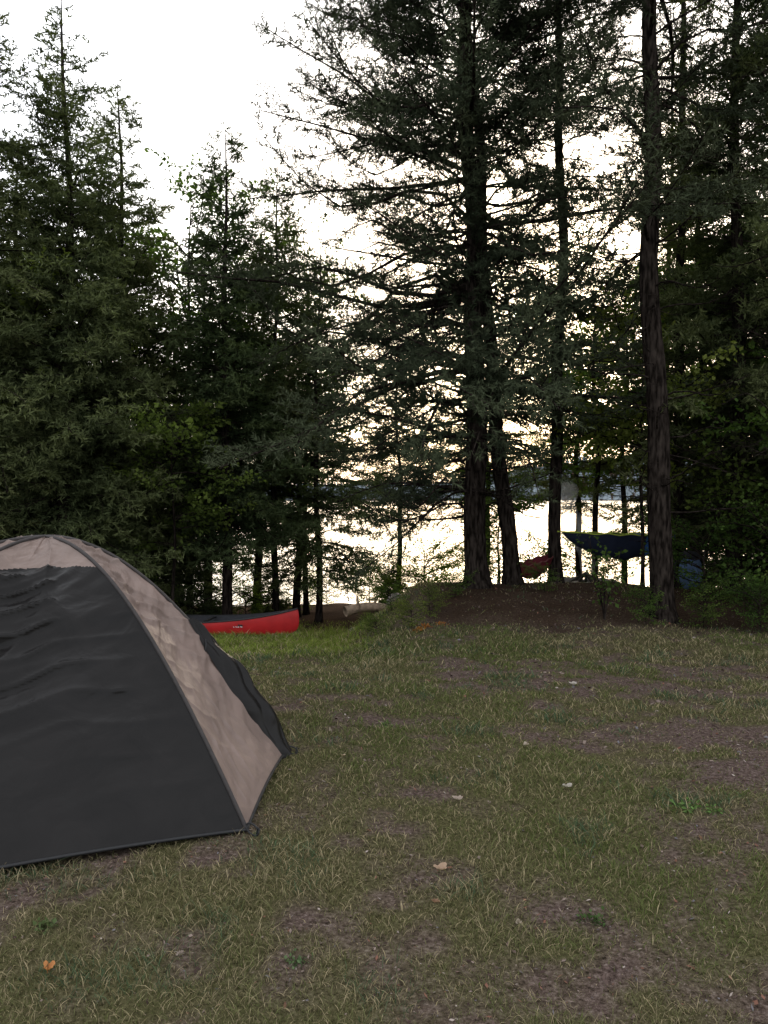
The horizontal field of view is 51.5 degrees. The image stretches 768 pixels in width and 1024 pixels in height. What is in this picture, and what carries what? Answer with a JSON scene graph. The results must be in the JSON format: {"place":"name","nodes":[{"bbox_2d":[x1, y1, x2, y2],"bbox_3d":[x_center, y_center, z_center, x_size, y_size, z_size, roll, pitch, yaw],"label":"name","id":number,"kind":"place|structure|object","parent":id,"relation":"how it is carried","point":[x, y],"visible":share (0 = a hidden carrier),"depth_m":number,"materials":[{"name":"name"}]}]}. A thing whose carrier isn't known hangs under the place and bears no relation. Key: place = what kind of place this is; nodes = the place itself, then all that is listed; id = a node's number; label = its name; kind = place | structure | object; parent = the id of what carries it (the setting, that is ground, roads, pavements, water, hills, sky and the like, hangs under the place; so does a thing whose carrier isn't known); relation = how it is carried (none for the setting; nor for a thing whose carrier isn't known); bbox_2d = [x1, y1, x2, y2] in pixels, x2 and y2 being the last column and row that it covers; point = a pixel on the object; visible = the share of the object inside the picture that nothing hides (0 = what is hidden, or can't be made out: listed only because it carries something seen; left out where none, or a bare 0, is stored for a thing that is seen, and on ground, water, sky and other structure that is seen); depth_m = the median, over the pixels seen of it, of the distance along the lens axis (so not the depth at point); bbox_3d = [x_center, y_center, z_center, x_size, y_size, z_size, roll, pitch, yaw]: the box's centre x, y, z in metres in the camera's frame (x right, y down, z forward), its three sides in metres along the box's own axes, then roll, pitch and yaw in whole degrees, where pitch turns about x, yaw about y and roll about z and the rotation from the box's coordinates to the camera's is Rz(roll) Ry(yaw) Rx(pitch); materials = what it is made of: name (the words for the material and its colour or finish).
{"place":"outdoors","nodes":[
{"label":"outdoors","id":0,"kind":"place"},
{"bbox_2d":[0,464,767,1023],"bbox_3d":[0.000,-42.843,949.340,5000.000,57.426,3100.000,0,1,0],"label":"ground","id":1,"kind":"structure","parent":0,"point":[504,610],"depth_m":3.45,"materials":[{"name":"green plant"}]},
{"bbox_2d":[0,130,88,524],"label":"spruce tree","id":2,"kind":"object","parent":1,"relation":"on","point":[6,169],"depth_m":16.20,"materials":[{"name":"green plant"}]},
{"bbox_2d":[33,916,58,934],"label":"ground plant","id":3,"kind":"object","parent":1,"relation":"on","point":[48,923],"visible":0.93,"depth_m":2.93,"materials":[{"name":"green plant"}]},
{"bbox_2d":[43,960,54,972],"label":"fallen leaf","id":4,"kind":"object","parent":1,"relation":"on","point":[49,965],"visible":1,"depth_m":2.66,"materials":[{"name":"orange plant"}]},
{"bbox_2d":[0,11,137,536],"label":"spruce tree","id":5,"kind":"object","parent":1,"relation":"on","point":[6,277],"visible":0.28,"depth_m":12.88,"materials":[{"name":"green plant"}]},
{"bbox_2d":[0,246,169,541],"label":"spruce tree","id":6,"kind":"object","parent":1,"relation":"on","point":[24,502],"visible":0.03,"depth_m":14.10,"materials":[{"name":"green plant"}]},
{"bbox_2d":[0,246,211,528],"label":"birch tree","id":7,"kind":"object","parent":1,"relation":"on","point":[23,303],"visible":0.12,"depth_m":13.28,"materials":[{"name":"green plant"}]},
{"bbox_2d":[0,0,223,593],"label":"spruce tree","id":8,"kind":"object","parent":1,"relation":"on","point":[51,457],"visible":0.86,"depth_m":12.89,"materials":[{"name":"green plant"}]},
{"bbox_2d":[27,78,217,561],"bbox_3d":[-5.356,-2.956,15.873,4.164,11.099,3.906,0,1,-16],"label":"spruce tree","id":9,"kind":"object","parent":1,"relation":"on","point":[138,281],"visible":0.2,"depth_m":15.47,"materials":[{"name":"green plant"}]},
{"bbox_2d":[80,203,171,553],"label":"spruce tree","id":10,"kind":"object","parent":1,"relation":"on","point":[137,302],"depth_m":18.32,"materials":[{"name":"green plant"}]},
{"bbox_2d":[0,535,298,868],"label":"dome tent","id":11,"kind":"object","parent":1,"relation":"on","point":[136,709],"visible":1,"depth_m":3.95,"materials":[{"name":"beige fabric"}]},
{"bbox_2d":[109,501,199,614],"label":"young fir tree","id":12,"kind":"object","parent":1,"relation":"on","point":[181,590],"visible":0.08,"depth_m":15.63,"materials":[{"name":"green plant"}]},
{"bbox_2d":[132,543,182,601],"bbox_3d":[-4.531,1.494,14.747,1.848,1.980,2.224,1,1,31],"label":"shrub","id":13,"kind":"object","parent":1,"relation":"on","point":[154,562],"visible":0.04,"depth_m":14.97,"materials":[{"name":"green plant"}]},
{"bbox_2d":[89,398,267,601],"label":"maple tree","id":14,"kind":"object","parent":1,"relation":"on","point":[194,433],"visible":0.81,"depth_m":13.84,"materials":[{"name":"green plant"}]},
{"bbox_2d":[175,950,183,955],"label":"fallen leaf","id":15,"kind":"object","parent":1,"relation":"on","point":[180,952],"visible":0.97,"depth_m":2.73,"materials":[{"name":"beige plant"}]},
{"bbox_2d":[111,293,274,595],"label":"spruce tree","id":16,"kind":"object","parent":1,"relation":"on","point":[185,568],"visible":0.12,"depth_m":15.67,"materials":[{"name":"green plant"}]},
{"bbox_2d":[163,540,234,614],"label":"young fir tree","id":17,"kind":"object","parent":1,"relation":"on","point":[213,608],"visible":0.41,"depth_m":16.11,"materials":[{"name":"green plant"}]},
{"bbox_2d":[101,142,297,609],"bbox_3d":[-4.444,-2.566,17.195,5.353,10.325,4.576,0,1,10],"label":"tree","id":18,"kind":"object","parent":1,"relation":"on","point":[159,231],"visible":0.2,"depth_m":16.75,"materials":[{"name":"green plant"}]},
{"bbox_2d":[149,225,289,600],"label":"spruce tree","id":19,"kind":"object","parent":1,"relation":"on","point":[268,494],"visible":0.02,"depth_m":17.76,"materials":[{"name":"green plant"}]},
{"bbox_2d":[136,119,342,614],"bbox_3d":[-2.982,-2.449,15.375,3.551,9.910,3.786,-1,2,-43],"label":"spruce tree","id":20,"kind":"object","parent":1,"relation":"on","point":[220,380],"visible":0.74,"depth_m":14.91,"materials":[{"name":"green plant"}]},
{"bbox_2d":[212,546,268,602],"bbox_3d":[-3.921,1.781,21.154,1.848,1.980,2.224,0,1,-13],"label":"shrub","id":21,"kind":"object","parent":1,"relation":"on","point":[218,570],"visible":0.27,"depth_m":20.83,"materials":[{"name":"green plant"}]},
{"bbox_2d":[186,608,298,635],"bbox_3d":[-3.790,1.898,13.868,4.742,0.503,0.900,0,1,8],"label":"red canoe","id":22,"kind":"object","parent":1,"relation":"on","point":[285,621],"visible":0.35,"depth_m":13.44,"materials":[{"name":"red plastic"}]},
{"bbox_2d":[232,576,270,613],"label":"shrub","id":23,"kind":"object","parent":1,"relation":"on","point":[245,589],"visible":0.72,"depth_m":17.36,"materials":[{"name":"green plant"}]},
{"bbox_2d":[244,558,292,613],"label":"young fir tree","id":24,"kind":"object","parent":1,"relation":"on","point":[285,604],"visible":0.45,"depth_m":18.56,"materials":[{"name":"green plant"}]},
{"bbox_2d":[208,309,336,610],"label":"spruce tree","id":25,"kind":"object","parent":1,"relation":"on","point":[258,559],"depth_m":19.95,"materials":[{"name":"green plant"}]},
{"bbox_2d":[196,153,353,611],"bbox_3d":[-2.469,-2.552,16.862,3.233,10.365,3.478,-1,1,-37],"label":"spruce tree","id":26,"kind":"object","parent":1,"relation":"on","point":[270,225],"visible":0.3,"depth_m":16.80,"materials":[{"name":"green plant"}]},
{"bbox_2d":[202,211,385,614],"bbox_3d":[-1.896,-2.138,18.631,4.347,9.636,5.085,0,1,11],"label":"birch tree","id":27,"kind":"object","parent":1,"relation":"on","point":[306,611],"visible":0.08,"depth_m":18.62,"materials":[{"name":"green plant"}]},
{"bbox_2d":[284,948,314,968],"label":"ground plant","id":28,"kind":"object","parent":1,"relation":"on","point":[299,959],"visible":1,"depth_m":2.73,"materials":[{"name":"green plant"}]},
{"bbox_2d":[279,569,329,612],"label":"shrub","id":29,"kind":"object","parent":1,"relation":"on","point":[311,591],"visible":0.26,"depth_m":19.25,"materials":[{"name":"green plant"}]},
{"bbox_2d":[236,324,392,616],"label":"spruce tree","id":30,"kind":"object","parent":1,"relation":"on","point":[296,596],"visible":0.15,"depth_m":18.14,"materials":[{"name":"green plant"}]},
{"bbox_2d":[308,569,342,603],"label":"shrub","id":31,"kind":"object","parent":1,"relation":"on","point":[329,589],"visible":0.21,"depth_m":22.34,"materials":[{"name":"green plant"}]},
{"bbox_2d":[232,237,428,622],"bbox_3d":[-1.472,-1.579,16.688,3.776,8.276,4.218,-1,1,-31],"label":"spruce tree","id":32,"kind":"object","parent":1,"relation":"on","point":[337,564],"visible":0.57,"depth_m":16.40,"materials":[{"name":"green plant"}]},
{"bbox_2d":[337,551,389,602],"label":"shrub","id":33,"kind":"object","parent":1,"relation":"on","point":[366,577],"visible":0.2,"depth_m":21.28,"materials":[{"name":"green plant"}]},
{"bbox_2d":[343,594,387,616],"bbox_3d":[-0.207,1.534,13.219,0.940,0.389,0.234,0,1,-11],"label":"driftwood log","id":34,"kind":"object","parent":1,"relation":"on","point":[353,609],"visible":0.63,"depth_m":13.17,"materials":[{"name":"brown wood"}]},
{"bbox_2d":[355,610,391,635],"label":"shrub","id":35,"kind":"object","parent":1,"relation":"on","point":[371,620],"visible":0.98,"depth_m":10.20,"materials":[{"name":"green plant"}]},
{"bbox_2d":[363,568,404,600],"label":"shrub","id":36,"kind":"object","parent":1,"relation":"on","point":[386,581],"visible":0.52,"depth_m":18.12,"materials":[{"name":"green plant"}]},
{"bbox_2d":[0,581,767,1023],"bbox_3d":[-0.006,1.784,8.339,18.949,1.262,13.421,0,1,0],"label":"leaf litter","id":37,"kind":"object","parent":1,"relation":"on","point":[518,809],"visible":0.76,"depth_m":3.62,"materials":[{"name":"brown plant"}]},
{"bbox_2d":[378,719,392,726],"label":"ground plant","id":38,"kind":"object","parent":1,"relation":"on","point":[386,723],"visible":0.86,"depth_m":5.62,"materials":[{"name":"green plant"}]},
{"bbox_2d":[368,579,410,610],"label":"shrub","id":39,"kind":"object","parent":1,"relation":"on","point":[385,586],"visible":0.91,"depth_m":11.20,"materials":[{"name":"green plant"}]},
{"bbox_2d":[368,549,414,602],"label":"young fir tree","id":40,"kind":"object","parent":1,"relation":"on","point":[392,571],"visible":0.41,"depth_m":19.42,"materials":[{"name":"green plant"}]},
{"bbox_2d":[331,373,452,591],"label":"spruce tree","id":41,"kind":"object","parent":1,"relation":"on","point":[383,465],"visible":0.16,"depth_m":19.54,"materials":[{"name":"green plant"}]},
{"bbox_2d":[388,593,400,601],"bbox_3d":[0.209,1.463,13.431,0.270,0.196,0.261,0,1,0],"label":"rock","id":42,"kind":"object","parent":1,"relation":"on","point":[389,597],"visible":0.3,"depth_m":13.35,"materials":[{"name":"stone"}]},
{"bbox_2d":[388,597,427,626],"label":"shrub","id":43,"kind":"object","parent":1,"relation":"on","point":[403,608],"visible":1,"depth_m":10.00,"materials":[{"name":"green plant"}]},
{"bbox_2d":[392,564,430,588],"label":"shrub","id":44,"kind":"object","parent":1,"relation":"on","point":[415,578],"visible":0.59,"depth_m":17.74,"materials":[{"name":"green plant"}]},
{"bbox_2d":[412,626,425,631],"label":"ground plant","id":45,"kind":"object","parent":1,"relation":"on","point":[418,627],"visible":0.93,"depth_m":9.72,"materials":[{"name":"orange plant"}]},
{"bbox_2d":[387,530,463,593],"bbox_3d":[1.137,1.317,19.096,2.224,1.980,1.848,1,1,32],"label":"shrub","id":46,"kind":"object","parent":1,"relation":"on","point":[450,552],"visible":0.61,"depth_m":18.89,"materials":[{"name":"green plant"}]},
{"bbox_2d":[413,579,451,617],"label":"shrub","id":47,"kind":"object","parent":1,"relation":"on","point":[429,593],"visible":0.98,"depth_m":10.54,"materials":[{"name":"green plant"}]},
{"bbox_2d":[411,546,464,582],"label":"shrub","id":48,"kind":"object","parent":1,"relation":"on","point":[436,564],"visible":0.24,"depth_m":21.38,"materials":[{"name":"green plant"}]},
{"bbox_2d":[432,862,446,869],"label":"fallen leaf","id":49,"kind":"object","parent":1,"relation":"on","point":[441,866],"visible":1,"depth_m":3.42,"materials":[{"name":"beige plant"}]},
{"bbox_2d":[250,0,664,584],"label":"pine tree","id":50,"kind":"object","parent":1,"relation":"on","point":[511,572],"visible":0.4,"depth_m":11.12,"materials":[{"name":"green plant"}]},
{"bbox_2d":[452,795,462,799],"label":"fallen leaf","id":51,"kind":"object","parent":1,"relation":"on","point":[458,797],"visible":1,"depth_m":4.23,"materials":[{"name":"beige plant"}]},
{"bbox_2d":[442,570,478,597],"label":"shrub","id":52,"kind":"object","parent":1,"relation":"on","point":[454,587],"visible":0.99,"depth_m":11.17,"materials":[{"name":"green plant"}]},
{"bbox_2d":[157,0,767,593],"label":"pine tree","id":53,"kind":"object","parent":1,"relation":"on","point":[467,286],"visible":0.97,"depth_m":10.84,"materials":[{"name":"green plant"}]},
{"bbox_2d":[451,529,502,582],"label":"shrub","id":54,"kind":"object","parent":1,"relation":"on","point":[494,549],"visible":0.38,"depth_m":14.26,"materials":[{"name":"green plant"}]},
{"bbox_2d":[269,455,686,499],"bbox_3d":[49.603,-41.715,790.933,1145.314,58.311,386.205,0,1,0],"label":"distant forest","id":55,"kind":"object","parent":1,"relation":"on","point":[628,493],"visible":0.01,"depth_m":627.27,"materials":[{"name":"green plant"}]},
{"bbox_2d":[402,364,578,567],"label":"spruce tree","id":56,"kind":"object","parent":1,"relation":"on","point":[519,434],"visible":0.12,"depth_m":18.40,"materials":[{"name":"green plant"}]},
{"bbox_2d":[449,461,547,582],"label":"maple tree","id":57,"kind":"object","parent":1,"relation":"on","point":[489,524],"visible":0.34,"depth_m":16.50,"materials":[{"name":"green plant"}]},
{"bbox_2d":[487,538,542,583],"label":"shrub","id":58,"kind":"object","parent":1,"relation":"on","point":[520,560],"visible":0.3,"depth_m":15.32,"materials":[{"name":"green plant"}]},
{"bbox_2d":[519,561,561,591],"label":"shrub","id":59,"kind":"object","parent":1,"relation":"on","point":[538,573],"visible":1,"depth_m":11.42,"materials":[{"name":"green plant"}]},
{"bbox_2d":[440,0,642,582],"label":"pine tree","id":60,"kind":"object","parent":1,"relation":"on","point":[554,537],"visible":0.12,"depth_m":12.88,"materials":[{"name":"green plant"}]},
{"bbox_2d":[520,554,553,578],"bbox_3d":[2.450,0.870,12.970,0.809,0.432,0.490,0,1,0],"label":"hammock","id":61,"kind":"object","parent":60,"relation":"hanging from","point":[543,560],"visible":0.45,"depth_m":12.88,"materials":[{"name":"fabric"}]},
{"bbox_2d":[557,531,675,559],"bbox_3d":[3.930,0.548,13.198,2.302,0.498,0.626,0,1,-13],"label":"hammock","id":62,"kind":"object","parent":60,"relation":"hanging from","point":[615,542],"visible":0.54,"depth_m":12.94,"materials":[{"name":"fabric"}]},
{"bbox_2d":[522,543,571,582],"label":"shrub","id":63,"kind":"object","parent":1,"relation":"on","point":[538,554],"visible":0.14,"depth_m":15.92,"materials":[{"name":"green plant"}]},
{"bbox_2d":[518,521,617,577],"bbox_3d":[4.958,1.439,20.936,2.259,2.420,2.718,-1,1,-37],"label":"shrub","id":64,"kind":"object","parent":1,"relation":"on","point":[564,556],"visible":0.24,"depth_m":21.09,"materials":[{"name":"green plant"}]},
{"bbox_2d":[508,321,630,575],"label":"spruce tree","id":65,"kind":"object","parent":1,"relation":"on","point":[577,505],"visible":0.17,"depth_m":19.76,"materials":[{"name":"green plant"}]},
{"bbox_2d":[564,572,616,582],"bbox_3d":[3.461,1.185,13.620,1.106,0.326,1.108,0,1,0],"label":"fire pit","id":66,"kind":"object","parent":1,"relation":"on","point":[580,579],"visible":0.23,"depth_m":13.62,"materials":[{"name":"stone"}]},
{"bbox_2d":[576,905,607,928],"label":"ground plant","id":67,"kind":"object","parent":1,"relation":"on","point":[584,915],"visible":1,"depth_m":3.03,"materials":[{"name":"green plant"}]},
{"bbox_2d":[568,529,634,619],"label":"sapling","id":68,"kind":"object","parent":1,"relation":"on","point":[602,602],"visible":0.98,"depth_m":10.23,"materials":[{"name":"green plant"}]},
{"bbox_2d":[500,222,716,576],"bbox_3d":[4.318,-1.777,15.420,4.817,7.080,4.118,0,1,13],"label":"birch tree","id":69,"kind":"object","parent":1,"relation":"on","point":[597,481],"visible":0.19,"depth_m":15.36,"materials":[{"name":"green plant"}]},
{"bbox_2d":[585,551,637,582],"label":"shrub","id":70,"kind":"object","parent":1,"relation":"on","point":[614,564],"visible":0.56,"depth_m":14.21,"materials":[{"name":"green plant"}]},
{"bbox_2d":[510,241,727,583],"bbox_3d":[5.072,-1.825,17.564,5.353,7.867,4.576,0,1,23],"label":"birch tree","id":71,"kind":"object","parent":1,"relation":"on","point":[591,469],"visible":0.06,"depth_m":17.59,"materials":[{"name":"green plant"}]},
{"bbox_2d":[618,580,667,625],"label":"shrub","id":72,"kind":"object","parent":1,"relation":"on","point":[647,606],"visible":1,"depth_m":10.07,"materials":[{"name":"green plant"}]},
{"bbox_2d":[519,0,767,623],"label":"pine tree","id":73,"kind":"object","parent":1,"relation":"on","point":[661,571],"visible":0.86,"depth_m":10.33,"materials":[{"name":"green plant"}]},
{"bbox_2d":[553,286,743,586],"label":"maple tree","id":74,"kind":"object","parent":1,"relation":"on","point":[596,439],"visible":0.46,"depth_m":12.04,"materials":[{"name":"green plant"}]},
{"bbox_2d":[572,0,766,587],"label":"pine tree","id":75,"kind":"object","parent":1,"relation":"on","point":[678,492],"visible":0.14,"depth_m":13.51,"materials":[{"name":"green plant"}]},
{"bbox_2d":[574,88,767,567],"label":"spruce tree","id":76,"kind":"object","parent":1,"relation":"on","point":[667,230],"visible":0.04,"depth_m":15.82,"materials":[{"name":"green plant"}]},
{"bbox_2d":[627,502,723,568],"bbox_3d":[6.709,0.751,16.806,3.213,2.860,2.670,0,1,4],"label":"shrub","id":77,"kind":"object","parent":1,"relation":"on","point":[648,557],"visible":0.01,"depth_m":17.24,"materials":[{"name":"green plant"}]},
{"bbox_2d":[585,1,767,556],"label":"pine tree","id":78,"kind":"object","parent":1,"relation":"on","point":[618,265],"visible":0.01,"depth_m":18.06,"materials":[{"name":"green plant"}]},
{"bbox_2d":[586,0,767,590],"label":"spruce tree","id":79,"kind":"object","parent":1,"relation":"on","point":[699,329],"visible":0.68,"depth_m":12.08,"materials":[{"name":"green plant"}]},
{"bbox_2d":[669,797,701,812],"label":"ground plant","id":80,"kind":"object","parent":1,"relation":"on","point":[689,803],"visible":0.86,"depth_m":4.16,"materials":[{"name":"green plant"}]},
{"bbox_2d":[625,471,748,588],"bbox_3d":[5.666,0.401,14.889,3.213,2.861,2.670,-1,1,-25],"label":"shrub","id":81,"kind":"object","parent":1,"relation":"on","point":[630,486],"visible":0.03,"depth_m":14.61,"materials":[{"name":"green plant"}]},
{"bbox_2d":[674,550,702,588],"bbox_3d":[4.774,0.913,12.445,0.377,0.618,0.408,6,-1,-23],"label":"backpack","id":82,"kind":"object","parent":1,"relation":"on","point":[689,566],"visible":0.48,"depth_m":12.32,"materials":[{"name":"fabric"}]},
{"bbox_2d":[635,506,762,597],"bbox_3d":[4.453,0.684,11.370,1.730,1.540,1.438,1,1,35],"label":"shrub","id":83,"kind":"object","parent":1,"relation":"on","point":[678,544],"visible":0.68,"depth_m":11.38,"materials":[{"name":"green plant"}]},
{"bbox_2d":[644,398,767,589],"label":"young fir tree","id":84,"kind":"object","parent":1,"relation":"on","point":[703,533],"visible":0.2,"depth_m":13.14,"materials":[{"name":"green plant"}]},
{"bbox_2d":[644,191,767,578],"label":"spruce tree","id":85,"kind":"object","parent":1,"relation":"on","point":[706,366],"depth_m":18.52,"materials":[{"name":"green plant"}]},
{"bbox_2d":[701,804,722,815],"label":"ground plant","id":86,"kind":"object","parent":1,"relation":"on","point":[718,810],"visible":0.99,"depth_m":4.12,"materials":[{"name":"green plant"}]},
{"bbox_2d":[679,576,750,627],"bbox_3d":[4.171,1.191,10.196,0.719,0.770,0.865,0,1,-16],"label":"shrub","id":87,"kind":"object","parent":1,"relation":"on","point":[713,598],"visible":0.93,"depth_m":10.11,"materials":[{"name":"green plant"}]},
{"bbox_2d":[663,28,767,526],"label":"spruce tree","id":88,"kind":"object","parent":1,"relation":"on","point":[700,258],"visible":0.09,"depth_m":13.80,"materials":[{"name":"green plant"}]},
{"bbox_2d":[667,340,767,497],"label":"maple tree","id":89,"kind":"object","parent":1,"relation":"on","point":[736,426],"visible":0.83,"depth_m":10.68,"materials":[{"name":"green plant"}]},
{"bbox_2d":[670,413,767,563],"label":"shrub","id":90,"kind":"object","parent":1,"relation":"on","point":[746,477],"visible":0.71,"depth_m":11.56,"materials":[{"name":"green plant"}]},
{"bbox_2d":[675,0,767,467],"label":"pine tree","id":91,"kind":"object","parent":1,"relation":"on","point":[710,21],"visible":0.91,"depth_m":10.40,"materials":[{"name":"green plant"}]},
{"bbox_2d":[689,476,767,602],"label":"shrub","id":92,"kind":"object","parent":1,"relation":"on","point":[748,525],"visible":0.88,"depth_m":11.09,"materials":[{"name":"green plant"}]},
{"bbox_2d":[707,569,767,632],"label":"shrub","id":93,"kind":"object","parent":1,"relation":"on","point":[751,595],"visible":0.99,"depth_m":9.83,"materials":[{"name":"green plant"}]},
{"bbox_2d":[718,403,766,588],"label":"young fir tree","id":94,"kind":"object","parent":1,"relation":"on","point":[749,552],"depth_m":14.82,"materials":[{"name":"green plant"}]},
{"bbox_2d":[748,401,767,533],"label":"spruce tree","id":95,"kind":"object","parent":1,"relation":"on","point":[765,412],"visible":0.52,"depth_m":11.58,"materials":[{"name":"green plant"}]},
{"bbox_2d":[0,0,767,484],"label":"sky","id":96,"kind":"structure","parent":0,"point":[192,65],"materials":[{"name":"white"}]},
{"bbox_2d":[159,500,743,605],"bbox_3d":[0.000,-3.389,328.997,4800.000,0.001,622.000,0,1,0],"label":"lake water","id":97,"kind":"structure","parent":0,"point":[536,525],"depth_m":57.15,"materials":[{"name":"grey liquid"}]}
]}

